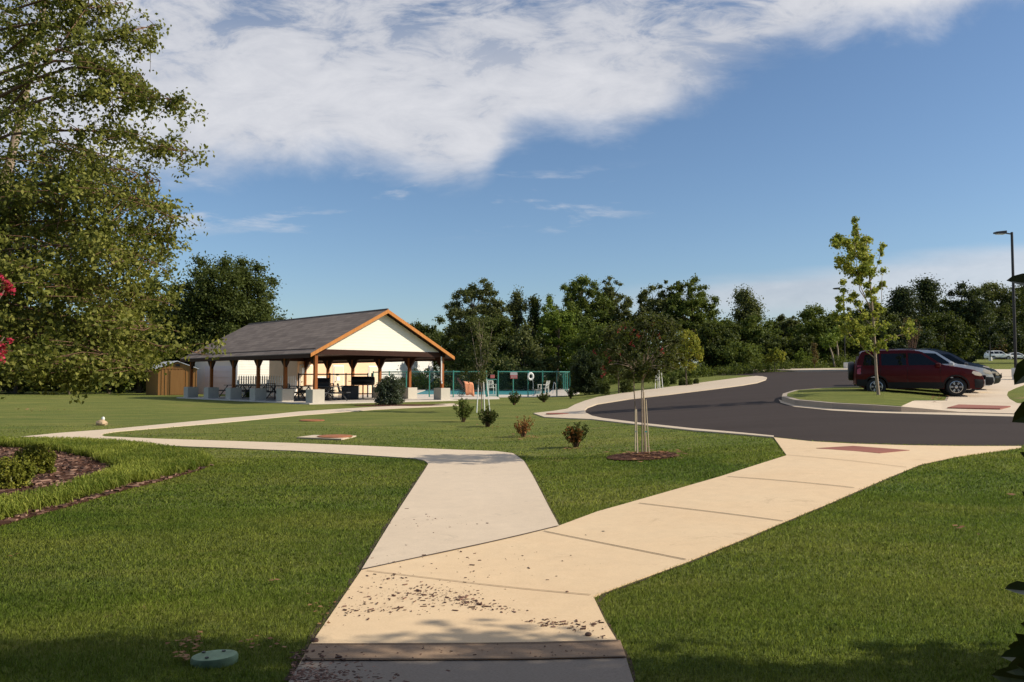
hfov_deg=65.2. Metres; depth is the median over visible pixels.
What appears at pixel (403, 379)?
patio chair
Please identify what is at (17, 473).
shrub
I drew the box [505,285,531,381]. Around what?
tree
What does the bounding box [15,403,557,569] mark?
pale path
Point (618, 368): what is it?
tree
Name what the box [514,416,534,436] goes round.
shrub
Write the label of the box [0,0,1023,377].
sky
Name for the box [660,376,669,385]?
shrub
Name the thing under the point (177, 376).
door
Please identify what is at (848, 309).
tree
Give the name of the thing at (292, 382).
picket fence
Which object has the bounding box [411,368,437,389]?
shrub
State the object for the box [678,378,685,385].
shrub
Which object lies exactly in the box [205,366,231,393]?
roller door
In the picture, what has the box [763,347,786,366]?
tree
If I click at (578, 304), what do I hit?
tree
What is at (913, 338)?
tree
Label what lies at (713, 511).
path joint
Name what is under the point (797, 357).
tree
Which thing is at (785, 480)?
path joint
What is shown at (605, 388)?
shrub
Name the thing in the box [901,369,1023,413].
pavement
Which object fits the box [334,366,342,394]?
door
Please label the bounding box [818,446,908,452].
tactile paving
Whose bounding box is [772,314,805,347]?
tree
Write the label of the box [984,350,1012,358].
parked car
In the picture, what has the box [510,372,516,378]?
fence sign
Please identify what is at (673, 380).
shrub
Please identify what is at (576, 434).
shrub
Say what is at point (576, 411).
road kerb
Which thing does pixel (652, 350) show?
tree
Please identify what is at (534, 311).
tree
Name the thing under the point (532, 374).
life ring
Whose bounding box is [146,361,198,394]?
garden shed
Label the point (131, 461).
border grass
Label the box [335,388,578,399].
pool terrace
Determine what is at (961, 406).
tactile paving
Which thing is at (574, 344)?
tree
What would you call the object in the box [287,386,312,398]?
picnic table
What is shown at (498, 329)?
tree
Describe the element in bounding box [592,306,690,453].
crape myrtle
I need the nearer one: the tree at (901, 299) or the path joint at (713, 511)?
the path joint at (713, 511)
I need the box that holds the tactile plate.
[546,413,568,414]
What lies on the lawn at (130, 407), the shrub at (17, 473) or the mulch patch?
the mulch patch
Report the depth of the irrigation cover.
4.42 m
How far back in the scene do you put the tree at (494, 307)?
87.24 m
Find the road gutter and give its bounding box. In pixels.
[779,400,1013,416]
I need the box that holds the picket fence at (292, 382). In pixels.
[237,375,296,396]
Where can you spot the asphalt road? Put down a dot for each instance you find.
(759, 408)
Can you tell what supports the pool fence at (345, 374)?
on the pavilion
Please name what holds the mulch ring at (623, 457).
on the lawn at (130, 407)
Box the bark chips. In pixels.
[0,446,610,681]
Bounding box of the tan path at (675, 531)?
[298,437,1020,665]
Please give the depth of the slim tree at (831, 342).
78.92 m
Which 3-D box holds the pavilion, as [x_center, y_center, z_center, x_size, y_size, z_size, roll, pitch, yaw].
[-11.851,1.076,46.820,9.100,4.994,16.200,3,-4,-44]
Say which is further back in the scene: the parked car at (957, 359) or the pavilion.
the pavilion
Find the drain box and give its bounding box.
[297,434,355,439]
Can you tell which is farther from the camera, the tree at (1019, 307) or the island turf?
the tree at (1019, 307)
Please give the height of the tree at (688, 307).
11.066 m
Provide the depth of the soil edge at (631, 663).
6.27 m
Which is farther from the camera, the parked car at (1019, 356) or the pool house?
the parked car at (1019, 356)
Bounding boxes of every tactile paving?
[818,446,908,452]
[947,404,1010,409]
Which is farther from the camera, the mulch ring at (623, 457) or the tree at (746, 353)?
the tree at (746, 353)
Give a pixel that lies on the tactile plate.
(555, 413)
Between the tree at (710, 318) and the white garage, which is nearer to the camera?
the white garage
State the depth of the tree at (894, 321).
92.96 m
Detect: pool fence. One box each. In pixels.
[298,373,368,396]
[373,370,486,396]
[382,371,569,391]
[497,371,568,396]
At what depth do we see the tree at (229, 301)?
69.12 m
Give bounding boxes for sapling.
[457,315,501,412]
[648,359,664,388]
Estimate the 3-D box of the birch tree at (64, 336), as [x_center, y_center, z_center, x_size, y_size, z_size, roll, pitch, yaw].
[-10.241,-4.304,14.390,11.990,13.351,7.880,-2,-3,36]
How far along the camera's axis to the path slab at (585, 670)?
4.28 m
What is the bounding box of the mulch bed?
[0,446,210,525]
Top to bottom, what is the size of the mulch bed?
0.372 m
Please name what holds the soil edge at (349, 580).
on the lawn at (130, 407)
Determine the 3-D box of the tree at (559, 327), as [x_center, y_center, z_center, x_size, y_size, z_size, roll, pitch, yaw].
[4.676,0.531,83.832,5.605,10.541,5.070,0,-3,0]
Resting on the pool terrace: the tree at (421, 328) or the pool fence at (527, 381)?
the pool fence at (527, 381)
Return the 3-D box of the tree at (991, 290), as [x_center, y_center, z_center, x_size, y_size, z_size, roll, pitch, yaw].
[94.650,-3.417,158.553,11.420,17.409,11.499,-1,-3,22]
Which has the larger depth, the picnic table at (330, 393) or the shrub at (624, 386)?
the shrub at (624, 386)
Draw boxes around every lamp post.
[833,287,845,358]
[993,230,1016,375]
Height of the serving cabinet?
0.760 m
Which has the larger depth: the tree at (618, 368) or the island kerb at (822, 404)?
the tree at (618, 368)
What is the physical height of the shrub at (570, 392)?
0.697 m
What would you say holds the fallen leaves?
on the lawn at (130, 407)
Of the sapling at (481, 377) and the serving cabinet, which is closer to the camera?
the sapling at (481, 377)
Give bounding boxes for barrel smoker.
[348,373,374,397]
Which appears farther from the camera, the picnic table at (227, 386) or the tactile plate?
the picnic table at (227, 386)
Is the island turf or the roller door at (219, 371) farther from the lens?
the roller door at (219, 371)
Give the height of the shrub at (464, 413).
0.822 m
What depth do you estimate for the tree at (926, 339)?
88.34 m
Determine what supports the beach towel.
on the wheeled lounger
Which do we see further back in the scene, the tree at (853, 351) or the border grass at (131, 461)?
the tree at (853, 351)
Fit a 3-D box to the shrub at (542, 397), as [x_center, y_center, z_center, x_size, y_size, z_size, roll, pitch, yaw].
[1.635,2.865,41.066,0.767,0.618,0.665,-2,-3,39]
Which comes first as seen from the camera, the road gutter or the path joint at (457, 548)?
the path joint at (457, 548)
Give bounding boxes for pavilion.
[177,308,457,404]
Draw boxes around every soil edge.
[283,465,426,680]
[515,454,560,524]
[596,456,960,679]
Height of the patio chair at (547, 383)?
1.033 m
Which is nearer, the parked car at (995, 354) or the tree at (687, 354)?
the tree at (687, 354)
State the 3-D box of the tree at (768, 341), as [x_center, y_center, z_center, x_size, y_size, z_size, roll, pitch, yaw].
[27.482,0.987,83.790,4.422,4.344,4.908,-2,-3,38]
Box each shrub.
[0,455,38,489]
[11,442,56,474]
[374,373,405,404]
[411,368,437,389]
[453,397,474,421]
[478,405,498,426]
[508,391,520,404]
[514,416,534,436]
[537,391,550,401]
[562,422,588,446]
[565,387,574,398]
[568,347,605,394]
[599,381,610,394]
[619,380,634,392]
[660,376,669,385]
[669,376,676,384]
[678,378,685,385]
[687,378,692,384]
[693,378,698,383]
[992,273,1023,681]
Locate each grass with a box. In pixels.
[0,435,219,519]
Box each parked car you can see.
[848,348,985,395]
[871,350,995,392]
[912,348,988,367]
[931,350,1001,389]
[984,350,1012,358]
[1006,352,1023,358]
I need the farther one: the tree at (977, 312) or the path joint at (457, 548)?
the tree at (977, 312)
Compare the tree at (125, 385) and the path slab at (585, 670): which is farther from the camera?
the tree at (125, 385)
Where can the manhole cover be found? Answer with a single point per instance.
(308, 420)
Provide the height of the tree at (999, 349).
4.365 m
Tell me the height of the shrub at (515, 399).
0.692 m
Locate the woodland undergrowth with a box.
[0,307,1023,391]
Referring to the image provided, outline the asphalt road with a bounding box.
[585,371,1023,445]
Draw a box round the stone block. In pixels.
[96,420,107,425]
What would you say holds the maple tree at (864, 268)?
on the island turf
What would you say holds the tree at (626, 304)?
on the lawn at (130, 407)
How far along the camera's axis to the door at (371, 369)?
59.90 m
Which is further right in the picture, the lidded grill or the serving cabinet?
the serving cabinet
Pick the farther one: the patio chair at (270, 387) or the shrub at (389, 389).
the patio chair at (270, 387)
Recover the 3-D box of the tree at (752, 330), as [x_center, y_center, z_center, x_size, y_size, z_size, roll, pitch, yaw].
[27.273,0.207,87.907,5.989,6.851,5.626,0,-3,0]
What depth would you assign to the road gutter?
21.80 m
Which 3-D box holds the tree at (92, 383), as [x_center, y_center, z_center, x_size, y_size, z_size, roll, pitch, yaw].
[-33.315,1.239,59.533,7.523,5.792,7.608,-1,-3,16]
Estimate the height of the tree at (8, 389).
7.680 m
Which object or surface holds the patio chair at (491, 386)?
on the pool terrace
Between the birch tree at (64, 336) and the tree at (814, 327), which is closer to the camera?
the birch tree at (64, 336)
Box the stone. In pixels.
[311,638,318,642]
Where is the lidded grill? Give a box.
[305,378,336,400]
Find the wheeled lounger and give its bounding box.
[457,378,482,396]
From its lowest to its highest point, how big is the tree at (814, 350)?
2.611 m
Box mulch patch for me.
[356,404,442,405]
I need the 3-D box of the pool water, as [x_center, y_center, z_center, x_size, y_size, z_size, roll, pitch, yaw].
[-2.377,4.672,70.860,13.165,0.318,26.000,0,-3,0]
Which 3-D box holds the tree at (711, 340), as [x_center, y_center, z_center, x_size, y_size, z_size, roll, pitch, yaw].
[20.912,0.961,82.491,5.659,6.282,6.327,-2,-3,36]
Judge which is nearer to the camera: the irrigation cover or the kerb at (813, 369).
the irrigation cover
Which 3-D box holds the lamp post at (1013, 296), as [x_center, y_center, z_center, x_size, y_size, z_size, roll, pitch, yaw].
[31.062,-2.350,50.161,1.290,9.168,0.480,0,-3,0]
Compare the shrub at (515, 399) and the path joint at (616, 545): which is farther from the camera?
the shrub at (515, 399)
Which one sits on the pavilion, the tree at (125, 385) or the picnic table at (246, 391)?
the picnic table at (246, 391)
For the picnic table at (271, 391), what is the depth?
45.77 m
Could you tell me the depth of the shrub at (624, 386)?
46.08 m
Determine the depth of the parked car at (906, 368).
29.29 m
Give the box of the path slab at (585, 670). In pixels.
[289,658,633,681]
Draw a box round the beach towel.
[463,381,473,395]
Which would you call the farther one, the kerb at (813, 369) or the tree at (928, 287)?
the tree at (928, 287)
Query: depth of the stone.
4.76 m
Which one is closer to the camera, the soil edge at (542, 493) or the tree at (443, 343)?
the soil edge at (542, 493)
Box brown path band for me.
[302,640,625,660]
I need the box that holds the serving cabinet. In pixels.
[341,385,358,398]
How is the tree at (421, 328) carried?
on the lawn at (130, 407)
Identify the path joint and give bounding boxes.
[303,656,621,658]
[311,640,605,643]
[363,525,558,568]
[368,570,583,593]
[547,531,683,558]
[644,503,782,520]
[731,476,846,486]
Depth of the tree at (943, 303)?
99.79 m
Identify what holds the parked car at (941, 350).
on the asphalt road
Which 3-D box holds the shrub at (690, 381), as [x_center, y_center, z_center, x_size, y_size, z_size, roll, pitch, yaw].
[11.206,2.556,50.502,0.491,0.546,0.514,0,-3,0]
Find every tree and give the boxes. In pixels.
[0,0,226,404]
[0,303,71,393]
[24,337,110,394]
[80,304,149,393]
[117,273,174,392]
[145,280,184,360]
[156,250,292,366]
[412,315,445,377]
[436,321,472,384]
[442,277,512,373]
[445,312,524,389]
[494,320,563,389]
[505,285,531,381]
[524,293,545,387]
[533,297,581,389]
[537,274,618,357]
[564,312,626,380]
[589,275,634,377]
[605,343,626,392]
[612,320,658,376]
[630,280,688,348]
[660,273,722,368]
[671,328,703,384]
[681,320,737,373]
[696,307,742,363]
[715,320,751,369]
[716,339,764,372]
[725,284,769,342]
[735,312,783,365]
[756,330,795,366]
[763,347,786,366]
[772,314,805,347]
[781,334,819,365]
[786,302,847,361]
[794,348,811,362]
[810,342,818,367]
[813,311,850,362]
[818,332,839,366]
[826,324,845,366]
[829,216,917,394]
[834,313,868,360]
[846,299,907,356]
[847,307,879,349]
[879,325,950,350]
[880,285,930,331]
[900,318,921,347]
[906,272,955,338]
[916,311,981,359]
[931,296,976,345]
[941,279,1002,362]
[965,280,1022,331]
[973,319,1023,355]
[986,338,1007,351]
[991,284,1023,331]
[1008,289,1023,356]
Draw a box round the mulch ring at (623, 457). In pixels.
[606,451,676,460]
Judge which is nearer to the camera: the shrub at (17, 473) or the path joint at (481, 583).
the path joint at (481, 583)
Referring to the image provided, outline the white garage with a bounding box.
[195,360,268,393]
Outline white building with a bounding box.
[382,361,432,382]
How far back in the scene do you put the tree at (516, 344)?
81.05 m
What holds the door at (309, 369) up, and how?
in the pool house
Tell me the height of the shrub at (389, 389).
1.542 m
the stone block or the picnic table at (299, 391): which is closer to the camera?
the stone block
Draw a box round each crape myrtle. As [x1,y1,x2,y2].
[0,273,15,363]
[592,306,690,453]
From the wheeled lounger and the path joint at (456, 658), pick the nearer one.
the path joint at (456, 658)
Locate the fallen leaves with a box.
[7,393,1015,659]
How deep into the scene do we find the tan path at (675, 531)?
6.84 m
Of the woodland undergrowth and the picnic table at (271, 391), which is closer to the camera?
the picnic table at (271, 391)
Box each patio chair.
[266,383,275,398]
[400,377,413,386]
[488,380,495,393]
[538,381,549,394]
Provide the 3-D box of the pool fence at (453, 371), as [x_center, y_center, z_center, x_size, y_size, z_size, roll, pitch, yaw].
[-5.972,2.805,52.717,9.053,1.700,1.571,-1,-3,27]
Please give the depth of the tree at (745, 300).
91.64 m
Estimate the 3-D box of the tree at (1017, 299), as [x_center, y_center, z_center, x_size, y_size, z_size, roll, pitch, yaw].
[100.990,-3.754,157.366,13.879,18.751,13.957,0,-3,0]
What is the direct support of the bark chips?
on the path slab at (585, 670)
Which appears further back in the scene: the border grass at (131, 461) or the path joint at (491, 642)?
the border grass at (131, 461)
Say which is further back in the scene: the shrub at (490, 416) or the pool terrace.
the pool terrace
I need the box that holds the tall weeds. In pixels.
[397,353,1023,389]
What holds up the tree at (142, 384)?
on the lawn at (130, 407)
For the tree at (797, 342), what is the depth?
83.28 m
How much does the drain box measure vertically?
0.064 m
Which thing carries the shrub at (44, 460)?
on the mulch bed
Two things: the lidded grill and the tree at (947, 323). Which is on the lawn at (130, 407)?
the tree at (947, 323)
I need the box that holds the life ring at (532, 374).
[527,372,533,394]
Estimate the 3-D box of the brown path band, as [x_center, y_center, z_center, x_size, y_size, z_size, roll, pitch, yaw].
[-0.273,1.907,4.576,1.824,0.297,0.286,0,-3,0]
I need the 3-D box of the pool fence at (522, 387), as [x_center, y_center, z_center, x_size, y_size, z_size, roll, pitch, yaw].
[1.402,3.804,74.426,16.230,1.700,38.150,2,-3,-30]
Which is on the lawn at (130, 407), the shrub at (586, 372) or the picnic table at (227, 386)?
the shrub at (586, 372)
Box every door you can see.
[170,370,183,394]
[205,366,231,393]
[300,366,311,394]
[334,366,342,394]
[369,367,377,392]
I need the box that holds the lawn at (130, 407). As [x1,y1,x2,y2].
[0,359,1023,681]
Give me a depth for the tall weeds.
73.04 m
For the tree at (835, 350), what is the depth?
89.05 m
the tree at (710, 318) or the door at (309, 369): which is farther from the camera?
the tree at (710, 318)
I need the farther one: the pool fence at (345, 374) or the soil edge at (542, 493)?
the pool fence at (345, 374)
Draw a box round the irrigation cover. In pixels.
[190,649,237,668]
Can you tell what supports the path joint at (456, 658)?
on the path slab at (585, 670)
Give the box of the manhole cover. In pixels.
[299,419,324,421]
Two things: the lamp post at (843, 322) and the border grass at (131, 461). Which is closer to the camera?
the border grass at (131, 461)
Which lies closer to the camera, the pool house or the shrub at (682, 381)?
the shrub at (682, 381)
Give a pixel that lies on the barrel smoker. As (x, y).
(362, 380)
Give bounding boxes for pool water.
[417,390,550,394]
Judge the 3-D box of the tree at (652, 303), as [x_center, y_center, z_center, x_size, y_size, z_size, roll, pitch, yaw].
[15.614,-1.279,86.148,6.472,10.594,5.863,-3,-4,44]
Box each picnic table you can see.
[219,385,246,396]
[237,385,267,397]
[260,385,282,398]
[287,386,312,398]
[305,386,350,400]
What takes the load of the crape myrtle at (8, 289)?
on the lawn at (130, 407)
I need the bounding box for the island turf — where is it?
[787,387,947,405]
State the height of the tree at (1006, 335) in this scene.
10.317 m
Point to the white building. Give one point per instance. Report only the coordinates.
(402, 366)
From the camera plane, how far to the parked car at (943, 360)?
31.08 m
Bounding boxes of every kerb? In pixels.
[533,376,773,437]
[713,368,992,371]
[782,387,949,411]
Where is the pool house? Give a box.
[269,361,377,394]

